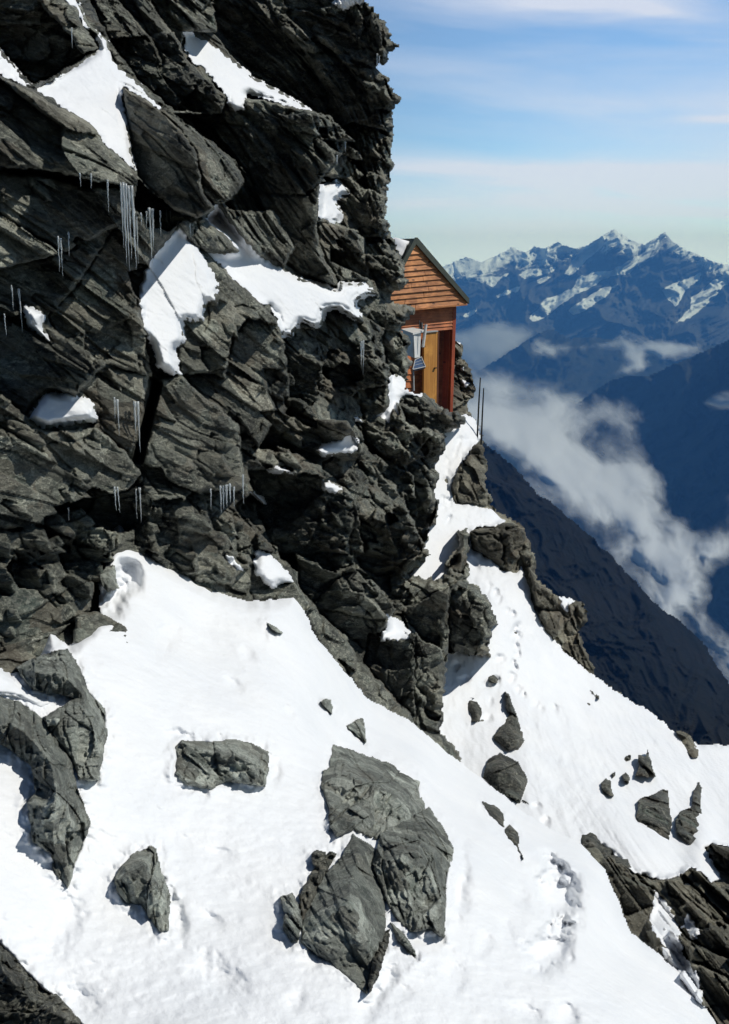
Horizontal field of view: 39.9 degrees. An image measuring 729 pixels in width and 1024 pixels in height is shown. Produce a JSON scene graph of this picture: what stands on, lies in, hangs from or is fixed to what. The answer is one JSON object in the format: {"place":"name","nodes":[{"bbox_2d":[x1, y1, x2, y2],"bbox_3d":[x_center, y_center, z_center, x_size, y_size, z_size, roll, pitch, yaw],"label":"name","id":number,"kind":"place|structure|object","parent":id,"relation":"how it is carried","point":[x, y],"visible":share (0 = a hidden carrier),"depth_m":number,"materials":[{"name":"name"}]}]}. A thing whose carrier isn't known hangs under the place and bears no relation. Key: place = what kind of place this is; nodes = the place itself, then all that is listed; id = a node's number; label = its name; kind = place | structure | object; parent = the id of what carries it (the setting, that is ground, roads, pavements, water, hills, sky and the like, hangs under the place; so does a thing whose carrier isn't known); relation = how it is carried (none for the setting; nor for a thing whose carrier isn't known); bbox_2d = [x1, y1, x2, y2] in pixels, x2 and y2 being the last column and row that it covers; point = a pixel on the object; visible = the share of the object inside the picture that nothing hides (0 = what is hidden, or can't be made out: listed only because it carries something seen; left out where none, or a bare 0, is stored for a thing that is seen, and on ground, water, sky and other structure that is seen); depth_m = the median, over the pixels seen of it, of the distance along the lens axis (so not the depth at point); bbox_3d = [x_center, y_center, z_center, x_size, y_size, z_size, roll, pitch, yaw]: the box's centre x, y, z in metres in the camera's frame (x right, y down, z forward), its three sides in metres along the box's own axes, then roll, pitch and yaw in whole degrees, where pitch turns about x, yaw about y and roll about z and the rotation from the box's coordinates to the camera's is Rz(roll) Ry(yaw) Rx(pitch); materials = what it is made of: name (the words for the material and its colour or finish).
{"place":"outdoors","nodes":[
{"label":"outdoors","id":0,"kind":"place"},
{"bbox_2d":[0,0,497,761],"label":"rock face","id":1,"kind":"object","parent":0,"point":[252,396],"visible":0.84,"depth_m":7.66},
{"bbox_2d":[0,50,32,85],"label":"snow patch","id":2,"kind":"object","parent":1,"relation":"on","point":[8,70],"visible":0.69,"depth_m":5.23,"materials":[{"name":"white snow"}]},
{"bbox_2d":[18,289,22,331],"bbox_3d":[-1.644,-0.963,4.802,0.011,0.205,0.013,0,13,0],"label":"icicle","id":3,"kind":"object","parent":1,"relation":"hanging from","point":[20,303],"visible":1,"depth_m":4.79,"materials":[{"name":"white"}]},
{"bbox_2d":[0,668,50,706],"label":"snow patch","id":4,"kind":"object","parent":1,"relation":"on","point":[11,686],"visible":0.56,"depth_m":3.97,"materials":[{"name":"white snow"}]},
{"bbox_2d":[22,305,49,341],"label":"snow patch","id":5,"kind":"object","parent":1,"relation":"on","point":[35,319],"visible":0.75,"depth_m":4.84,"materials":[{"name":"white snow"}]},
{"bbox_2d":[57,236,59,270],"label":"icicle","id":6,"kind":"object","parent":1,"relation":"hanging from","point":[58,251],"visible":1,"depth_m":4.70,"materials":[{"name":"white"}]},
{"bbox_2d":[60,238,62,273],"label":"icicle","id":7,"kind":"object","parent":1,"relation":"hanging from","point":[61,253],"visible":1,"depth_m":4.80,"materials":[{"name":"white"}]},
{"bbox_2d":[29,391,97,428],"bbox_3d":[-1.633,-0.539,5.419,0.362,0.295,1.172,-3,14,-12],"label":"snow patch","id":8,"kind":"object","parent":1,"relation":"on","point":[56,409],"visible":0.9,"depth_m":4.94,"materials":[{"name":"white snow"}]},
{"bbox_2d":[37,0,160,170],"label":"snow patch","id":9,"kind":"object","parent":1,"relation":"on","point":[89,89],"visible":0.86,"depth_m":5.85,"materials":[{"name":"white snow"}]},
{"bbox_2d":[106,179,108,210],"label":"icicle","id":10,"kind":"object","parent":1,"relation":"hanging from","point":[107,193],"visible":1,"depth_m":4.69,"materials":[{"name":"white"}]},
{"bbox_2d":[116,399,119,435],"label":"icicle","id":11,"kind":"object","parent":1,"relation":"hanging from","point":[117,403],"visible":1,"depth_m":5.65,"materials":[{"name":"white"}]},
{"bbox_2d":[120,182,123,243],"bbox_3d":[-1.149,-1.406,4.761,0.008,0.299,0.009,0,13,0],"label":"icicle","id":12,"kind":"object","parent":1,"relation":"hanging from","point":[121,208],"visible":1,"depth_m":4.75,"materials":[{"name":"white"}]},
{"bbox_2d":[122,182,126,258],"bbox_3d":[-1.145,-1.382,4.806,0.013,0.375,0.014,0,13,0],"label":"icicle","id":13,"kind":"object","parent":1,"relation":"hanging from","point":[123,195],"visible":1,"depth_m":4.79,"materials":[{"name":"white"}]},
{"bbox_2d":[125,183,129,268],"bbox_3d":[-1.138,-1.369,4.837,0.012,0.408,0.011,0,13,0],"label":"icicle","id":14,"kind":"object","parent":1,"relation":"hanging from","point":[127,215],"visible":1,"depth_m":4.82,"materials":[{"name":"white"}]},
{"bbox_2d":[127,185,131,258],"bbox_3d":[-1.146,-1.416,4.917,0.013,0.348,0.012,0,13,0],"label":"icicle","id":15,"kind":"object","parent":1,"relation":"hanging from","point":[128,189],"visible":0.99,"depth_m":4.90,"materials":[{"name":"white"}]},
{"bbox_2d":[130,185,136,264],"bbox_3d":[-1.135,-1.398,4.944,0.014,0.400,0.015,0,13,0],"label":"icicle","id":16,"kind":"object","parent":1,"relation":"hanging from","point":[131,189],"visible":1,"depth_m":4.92,"materials":[{"name":"white"}]},
{"bbox_2d":[133,401,135,429],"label":"icicle","id":17,"kind":"object","parent":1,"relation":"hanging from","point":[134,404],"visible":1,"depth_m":5.74,"materials":[{"name":"white"}]},
{"bbox_2d":[135,489,136,512],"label":"icicle","id":18,"kind":"object","parent":1,"relation":"hanging from","point":[136,499],"visible":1,"depth_m":6.04,"materials":[{"name":"white"}]},
{"bbox_2d":[135,215,137,247],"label":"icicle","id":19,"kind":"object","parent":1,"relation":"hanging from","point":[137,230],"visible":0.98,"depth_m":5.53,"materials":[{"name":"white"}]},
{"bbox_2d":[136,401,139,444],"bbox_3d":[-1.300,-0.491,5.787,0.019,0.294,0.018,0,13,0],"label":"icicle","id":20,"kind":"object","parent":1,"relation":"hanging from","point":[137,404],"visible":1,"depth_m":5.77,"materials":[{"name":"white"}]},
{"bbox_2d":[138,488,141,517],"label":"icicle","id":21,"kind":"object","parent":1,"relation":"hanging from","point":[139,489],"visible":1,"depth_m":6.03,"materials":[{"name":"white"}]},
{"bbox_2d":[148,207,151,255],"bbox_3d":[-1.226,-1.583,5.755,0.015,0.310,0.015,0,13,0],"label":"icicle","id":22,"kind":"object","parent":1,"relation":"hanging from","point":[149,208],"visible":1,"depth_m":5.74,"materials":[{"name":"white"}]},
{"bbox_2d":[151,208,153,247],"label":"icicle","id":23,"kind":"object","parent":1,"relation":"hanging from","point":[152,214],"visible":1,"depth_m":5.74,"materials":[{"name":"white"}]},
{"bbox_2d":[139,221,218,375],"bbox_3d":[-1.223,-1.408,6.640,0.479,1.033,1.700,0,13,0],"label":"snow patch","id":24,"kind":"object","parent":1,"relation":"on","point":[179,283],"visible":0.96,"depth_m":6.26,"materials":[{"name":"white snow"}]},
{"bbox_2d":[219,485,221,512],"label":"icicle","id":25,"kind":"object","parent":1,"relation":"hanging from","point":[220,487],"visible":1,"depth_m":6.42,"materials":[{"name":"white"}]},
{"bbox_2d":[222,485,223,509],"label":"icicle","id":26,"kind":"object","parent":1,"relation":"hanging from","point":[223,496],"visible":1,"depth_m":6.42,"materials":[{"name":"white"}]},
{"bbox_2d":[225,484,227,503],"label":"icicle","id":27,"kind":"object","parent":1,"relation":"hanging from","point":[226,486],"visible":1,"depth_m":6.42,"materials":[{"name":"white"}]},
{"bbox_2d":[228,483,230,500],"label":"icicle","id":28,"kind":"object","parent":1,"relation":"hanging from","point":[229,484],"visible":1,"depth_m":6.43,"materials":[{"name":"white"}]},
{"bbox_2d":[225,555,242,570],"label":"snow patch","id":29,"kind":"object","parent":1,"relation":"on","point":[230,560],"visible":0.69,"depth_m":6.75,"materials":[{"name":"white snow"}]},
{"bbox_2d":[242,475,243,502],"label":"icicle","id":30,"kind":"object","parent":1,"relation":"hanging from","point":[243,486],"visible":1,"depth_m":6.56,"materials":[{"name":"white"}]},
{"bbox_2d":[182,31,311,111],"bbox_3d":[-1.092,-4.719,11.046,1.149,1.256,5.367,0,13,0],"label":"snow patch","id":31,"kind":"object","parent":1,"relation":"on","point":[235,83],"visible":0.89,"depth_m":9.24,"materials":[{"name":"white snow"}]},
{"bbox_2d":[250,491,266,504],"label":"snow patch","id":32,"kind":"object","parent":1,"relation":"on","point":[261,498],"visible":0.82,"depth_m":8.87,"materials":[{"name":"grey snow"}]},
{"bbox_2d":[253,549,293,588],"bbox_3d":[-0.694,0.447,7.710,0.312,0.525,1.099,0,13,0],"label":"snow patch","id":33,"kind":"object","parent":1,"relation":"on","point":[270,571],"visible":0.93,"depth_m":7.24,"materials":[{"name":"white snow"}]},
{"bbox_2d":[265,466,294,473],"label":"snow patch","id":34,"kind":"object","parent":1,"relation":"on","point":[277,470],"visible":0.81,"depth_m":8.25,"materials":[{"name":"white snow"}]},
{"bbox_2d":[205,204,374,337],"bbox_3d":[-0.414,-2.426,10.472,0.740,1.176,8.206,3,14,13],"label":"snow patch","id":35,"kind":"object","parent":1,"relation":"on","point":[291,299],"visible":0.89,"depth_m":8.90,"materials":[{"name":"white snow"}]},
{"bbox_2d":[321,479,341,493],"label":"snow patch","id":36,"kind":"object","parent":1,"relation":"on","point":[329,487],"visible":0.73,"depth_m":8.99,"materials":[{"name":"white snow"}]},
{"bbox_2d":[318,179,349,223],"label":"snow patch","id":37,"kind":"object","parent":1,"relation":"on","point":[331,193],"visible":0.92,"depth_m":12.34,"materials":[{"name":"white snow"}]},
{"bbox_2d":[317,435,358,456],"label":"snow patch","id":38,"kind":"object","parent":1,"relation":"on","point":[348,444],"visible":0.77,"depth_m":9.32,"materials":[{"name":"white snow"}]},
{"bbox_2d":[332,0,363,10],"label":"snow patch","id":39,"kind":"object","parent":1,"relation":"on","point":[344,4],"visible":0.89,"depth_m":13.14,"materials":[{"name":"white snow"}]},
{"bbox_2d":[360,341,361,366],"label":"icicle","id":40,"kind":"object","parent":1,"relation":"attached to","point":[361,351],"visible":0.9,"depth_m":10.41,"materials":[{"name":"white"}]},
{"bbox_2d":[362,340,363,366],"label":"icicle","id":41,"kind":"object","parent":1,"relation":"attached to","point":[363,351],"visible":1,"depth_m":10.18,"materials":[{"name":"white"}]},
{"bbox_2d":[379,614,410,641],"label":"snow patch","id":42,"kind":"object","parent":1,"relation":"on","point":[396,629],"visible":0.87,"depth_m":9.31,"materials":[{"name":"white snow"}]},
{"bbox_2d":[377,374,422,422],"bbox_3d":[0.548,-1.763,14.368,0.508,0.582,3.698,1,13,6],"label":"snow patch","id":43,"kind":"object","parent":1,"relation":"on","point":[396,388],"visible":0.81,"depth_m":14.46,"materials":[{"name":"white snow"}]},
{"bbox_2d":[401,320,426,390],"bbox_3d":[0.892,-2.840,18.120,0.470,1.184,1.405,0,13,0],"label":"weather box","id":44,"kind":"object","parent":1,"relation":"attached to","point":[414,335],"visible":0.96,"depth_m":17.95,"materials":[{"name":"white paint"}]},
{"bbox_2d":[391,237,468,411],"bbox_3d":[0.455,-3.724,21.265,3.547,3.922,3.276,-12,18,-41],"label":"mountain hut","id":45,"kind":"object","parent":1,"relation":"on","point":[433,294],"visible":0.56,"depth_m":20.00,"materials":[{"name":"wood"},{"name":"metal"}]},
{"bbox_2d":[393,238,408,257],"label":"roof snow","id":46,"kind":"structure","parent":45,"relation":"on","point":[402,244],"depth_m":19.20,"materials":[{"name":"white snow"}]},
{"bbox_2d":[422,330,437,402],"bbox_3d":[1.295,-2.868,20.057,0.425,1.480,0.115,-12,18,-42],"label":"door","id":47,"kind":"structure","parent":45,"relation":"in","point":[429,351],"depth_m":20.03,"materials":[{"name":"orange wood"}]},
{"bbox_2d":[0,525,716,1023],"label":"snow slope","id":48,"kind":"structure","parent":0,"point":[540,933],"depth_m":4.08,"materials":[{"name":"white snow"}]},
{"bbox_2d":[0,944,80,1023],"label":"boulder","id":49,"kind":"object","parent":48,"relation":"on","point":[25,998],"visible":0.93,"depth_m":2.79,"materials":[{"name":"grey stone"}]},
{"bbox_2d":[0,696,90,887],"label":"boulder","id":50,"kind":"object","parent":48,"relation":"on","point":[59,819],"visible":0.96,"depth_m":3.51,"materials":[{"name":"grey stone"}]},
{"bbox_2d":[15,649,107,780],"bbox_3d":[-1.276,0.833,4.259,0.368,0.524,1.233,-4,14,-18],"label":"boulder","id":51,"kind":"object","parent":48,"relation":"on","point":[78,729],"visible":0.94,"depth_m":4.00,"materials":[{"name":"grey stone"}]},
{"bbox_2d":[100,565,118,590],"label":"boulder","id":52,"kind":"object","parent":48,"relation":"on","point":[108,579],"visible":0.98,"depth_m":5.47,"materials":[{"name":"grey stone"}]},
{"bbox_2d":[115,846,170,932],"bbox_3d":[-0.806,1.346,3.647,0.194,0.366,0.800,-3,14,-14],"label":"boulder","id":53,"kind":"object","parent":48,"relation":"on","point":[140,878],"visible":0.98,"depth_m":3.40,"materials":[{"name":"grey stone"}]},
{"bbox_2d":[175,739,268,788],"bbox_3d":[-0.652,1.144,4.553,0.447,0.382,0.883,0,13,0],"label":"boulder","id":54,"kind":"object","parent":48,"relation":"on","point":[207,765],"visible":0.98,"depth_m":4.34,"materials":[{"name":"grey stone"}]},
{"bbox_2d":[268,623,282,633],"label":"boulder","id":55,"kind":"object","parent":48,"relation":"on","point":[272,627],"visible":0.98,"depth_m":6.22,"materials":[{"name":"grey stone"}]},
{"bbox_2d":[280,893,301,942],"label":"boulder","id":56,"kind":"object","parent":48,"relation":"on","point":[292,922],"visible":0.94,"depth_m":3.46,"materials":[{"name":"grey stone"}]},
{"bbox_2d":[299,851,335,923],"bbox_3d":[-0.195,1.453,3.932,0.099,0.257,0.775,2,14,10],"label":"boulder","id":57,"kind":"object","parent":48,"relation":"on","point":[310,888],"visible":0.87,"depth_m":3.78,"materials":[{"name":"grey stone"}]},
{"bbox_2d":[312,850,325,867],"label":"boulder","id":58,"kind":"object","parent":48,"relation":"on","point":[318,857],"visible":0.89,"depth_m":3.97,"materials":[{"name":"grey stone"}]},
{"bbox_2d":[320,699,332,713],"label":"boulder","id":59,"kind":"object","parent":48,"relation":"on","point":[326,704],"visible":0.96,"depth_m":6.00,"materials":[{"name":"grey stone"}]},
{"bbox_2d":[300,834,385,993],"bbox_3d":[-0.082,1.546,4.081,0.337,0.684,1.658,0,13,0],"label":"boulder","id":60,"kind":"object","parent":48,"relation":"on","point":[344,926],"visible":0.97,"depth_m":3.50,"materials":[{"name":"grey stone"}]},
{"bbox_2d":[347,718,365,741],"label":"boulder","id":61,"kind":"object","parent":48,"relation":"on","point":[357,726],"visible":0.95,"depth_m":6.24,"materials":[{"name":"grey stone"}]},
{"bbox_2d":[321,745,424,839],"bbox_3d":[0.064,1.527,5.321,0.576,0.868,2.107,0,13,0],"label":"boulder","id":62,"kind":"object","parent":48,"relation":"on","point":[371,797],"visible":0.93,"depth_m":4.82,"materials":[{"name":"grey stone"}]},
{"bbox_2d":[368,929,389,991],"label":"boulder","id":63,"kind":"object","parent":48,"relation":"on","point":[377,961],"visible":0.87,"depth_m":3.39,"materials":[{"name":"grey stone"}]},
{"bbox_2d":[390,922,415,957],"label":"boulder","id":64,"kind":"object","parent":48,"relation":"on","point":[403,940],"visible":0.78,"depth_m":3.59,"materials":[{"name":"grey stone"}]},
{"bbox_2d":[372,807,453,936],"bbox_3d":[0.236,1.582,4.694,0.361,0.720,1.982,2,14,7],"label":"boulder","id":65,"kind":"object","parent":48,"relation":"on","point":[412,859],"visible":0.99,"depth_m":4.04,"materials":[{"name":"grey stone"}]},
{"bbox_2d":[482,801,503,825],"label":"boulder","id":66,"kind":"object","parent":48,"relation":"on","point":[496,813],"visible":0.88,"depth_m":6.32,"materials":[{"name":"grey stone"}]},
{"bbox_2d":[505,824,523,858],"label":"boulder","id":67,"kind":"object","parent":48,"relation":"on","point":[511,834],"visible":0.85,"depth_m":5.86,"materials":[{"name":"grey stone"}]},
{"bbox_2d":[453,341,475,415],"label":"rock crag","id":68,"kind":"structure","parent":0,"point":[463,395],"depth_m":22.62,"materials":[{"name":"grey stone"}]},
{"bbox_2d":[461,380,469,386],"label":"snow patch","id":69,"kind":"object","parent":68,"relation":"on","point":[465,383],"visible":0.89,"depth_m":22.54,"materials":[{"name":"white snow"}]},
{"bbox_2d":[476,381,483,390],"bbox_3d":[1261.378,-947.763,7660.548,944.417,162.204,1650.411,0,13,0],"label":"cloud","id":70,"kind":"structure","parent":0,"point":[477,386],"depth_m":7881.98,"materials":[{"name":"white"}]},
{"bbox_2d":[455,325,527,366],"bbox_3d":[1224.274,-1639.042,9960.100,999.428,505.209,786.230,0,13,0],"label":"cloud","id":71,"kind":"structure","parent":0,"point":[482,347],"depth_m":9883.84,"materials":[{"name":"white"}]},
{"bbox_2d":[478,408,578,521],"bbox_3d":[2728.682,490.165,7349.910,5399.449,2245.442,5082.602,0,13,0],"label":"valley floor","id":72,"kind":"structure","parent":0,"point":[541,487],"depth_m":7811.96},
{"bbox_2d":[364,0,728,266],"label":"sky","id":73,"kind":"structure","parent":0,"point":[522,125],"materials":[{"name":"blue"}]},
{"bbox_2d":[408,413,728,1023],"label":"rock ridge","id":74,"kind":"object","parent":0,"point":[700,899],"visible":0.2,"depth_m":7.63,"materials":[{"name":"grey stone"}]},
{"bbox_2d":[468,700,483,721],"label":"boulder","id":75,"kind":"object","parent":74,"relation":"on","point":[474,709],"visible":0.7,"depth_m":10.82,"materials":[{"name":"grey stone"}]},
{"bbox_2d":[477,378,480,436],"bbox_3d":[1.965,-1.674,17.344,0.034,1.269,0.239,3,14,13],"label":"iron stake","id":76,"kind":"object","parent":74,"relation":"on","point":[478,408],"visible":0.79,"depth_m":17.30,"materials":[{"name":"grey metal"}]},
{"bbox_2d":[480,388,483,444],"bbox_3d":[2.025,-1.479,17.343,0.034,1.296,0.244,3,14,11],"label":"iron stake","id":77,"kind":"object","parent":74,"relation":"on","point":[482,418],"visible":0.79,"depth_m":17.30,"materials":[{"name":"grey metal"}]},
{"bbox_2d":[559,596,574,611],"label":"snow patch","id":78,"kind":"object","parent":74,"relation":"on","point":[566,602],"visible":0.81,"depth_m":14.43,"materials":[{"name":"white snow"}]},
{"bbox_2d":[410,414,728,882],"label":"snow ridge","id":79,"kind":"structure","parent":74,"relation":"on","point":[573,752],"depth_m":11.50,"materials":[{"name":"white snow"}]},
{"bbox_2d":[489,675,497,682],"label":"boulder","id":80,"kind":"object","parent":79,"relation":"on","point":[493,678],"visible":0.98,"depth_m":11.71,"materials":[{"name":"grey stone"}]},
{"bbox_2d":[483,752,528,803],"bbox_3d":[1.369,2.523,9.508,0.492,0.560,1.507,2,14,10],"label":"boulder","id":81,"kind":"object","parent":79,"relation":"on","point":[506,776],"visible":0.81,"depth_m":9.13,"materials":[{"name":"grey stone"}]},
{"bbox_2d":[493,692,524,751],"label":"boulder","id":82,"kind":"object","parent":79,"relation":"on","point":[508,735],"visible":0.97,"depth_m":10.42,"materials":[{"name":"grey stone"}]},
{"bbox_2d":[601,778,613,795],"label":"boulder","id":83,"kind":"object","parent":79,"relation":"on","point":[606,786],"visible":1,"depth_m":9.85,"materials":[{"name":"grey stone"}]},
{"bbox_2d":[635,750,654,777],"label":"boulder","id":84,"kind":"object","parent":79,"relation":"on","point":[645,769],"visible":1,"depth_m":10.91,"materials":[{"name":"grey stone"}]},
{"bbox_2d":[636,789,671,839],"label":"boulder","id":85,"kind":"object","parent":79,"relation":"on","point":[653,812],"visible":0.95,"depth_m":9.48,"materials":[{"name":"grey stone"}]},
{"bbox_2d":[581,832,630,872],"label":"boulder","id":86,"kind":"object","parent":74,"relation":"on","point":[589,840],"visible":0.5,"depth_m":8.16,"materials":[{"name":"grey stone"}]},
{"bbox_2d":[615,857,630,870],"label":"boulder","id":87,"kind":"object","parent":74,"relation":"on","point":[625,863],"visible":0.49,"depth_m":7.87,"materials":[{"name":"grey stone"}]},
{"bbox_2d":[622,772,629,783],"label":"boulder","id":88,"kind":"object","parent":74,"relation":"on","point":[625,775],"visible":1,"depth_m":10.44,"materials":[{"name":"grey stone"}]},
{"bbox_2d":[649,890,683,955],"bbox_3d":[2.023,2.711,6.745,0.215,0.875,1.778,4,14,16],"label":"snow patch","id":89,"kind":"object","parent":74,"relation":"on","point":[665,929],"visible":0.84,"depth_m":6.62,"materials":[{"name":"white snow"}]},
{"bbox_2d":[662,947,704,1007],"bbox_3d":[1.802,2.632,5.616,0.260,0.894,1.858,3,14,11],"label":"snow patch","id":90,"kind":"object","parent":74,"relation":"on","point":[689,977],"visible":0.43,"depth_m":5.43,"materials":[{"name":"white snow"}]},
{"bbox_2d":[676,731,697,757],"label":"boulder","id":91,"kind":"object","parent":74,"relation":"on","point":[687,741],"visible":0.96,"depth_m":12.63,"materials":[{"name":"grey stone"}]},
{"bbox_2d":[675,782,701,844],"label":"boulder","id":92,"kind":"object","parent":74,"relation":"on","point":[686,824],"visible":0.88,"depth_m":9.75,"materials":[{"name":"grey stone"}]},
{"bbox_2d":[680,913,700,939],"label":"snow patch","id":93,"kind":"object","parent":74,"relation":"on","point":[692,930],"visible":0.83,"depth_m":6.68,"materials":[{"name":"white snow"}]},
{"bbox_2d":[443,229,728,373],"bbox_3d":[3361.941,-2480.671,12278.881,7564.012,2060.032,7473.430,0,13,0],"label":"mountain range","id":94,"kind":"structure","parent":0,"point":[615,284],"depth_m":12300.14,"materials":[{"name":"blue stone"}]},
{"bbox_2d":[472,330,715,473],"bbox_3d":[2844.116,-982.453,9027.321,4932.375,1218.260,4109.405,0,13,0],"label":"mountain ridge","id":95,"kind":"object","parent":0,"point":[573,371],"visible":0.21,"depth_m":9092.84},
{"bbox_2d":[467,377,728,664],"bbox_3d":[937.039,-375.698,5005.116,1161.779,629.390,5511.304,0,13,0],"label":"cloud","id":96,"kind":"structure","parent":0,"point":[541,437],"depth_m":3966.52,"materials":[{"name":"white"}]},
{"bbox_2d":[482,442,728,745],"bbox_3d":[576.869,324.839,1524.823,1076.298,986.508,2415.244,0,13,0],"label":"forest ridge","id":97,"kind":"structure","parent":0,"point":[642,648],"depth_m":1108.96,"materials":[{"name":"blue"}]},
{"bbox_2d":[537,339,693,371],"bbox_3d":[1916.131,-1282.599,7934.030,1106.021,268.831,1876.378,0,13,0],"label":"cloud","id":98,"kind":"structure","parent":0,"point":[634,354],"depth_m":7504.95,"materials":[{"name":"white"}]},
{"bbox_2d":[575,340,728,683],"bbox_3d":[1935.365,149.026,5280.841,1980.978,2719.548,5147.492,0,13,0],"label":"valley side","id":99,"kind":"structure","parent":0,"point":[674,436],"depth_m":5449.72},
{"bbox_2d":[709,397,728,406],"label":"cloud","id":100,"kind":"structure","parent":0,"point":[720,401],"depth_m":4848.51,"materials":[{"name":"white"}]}
]}

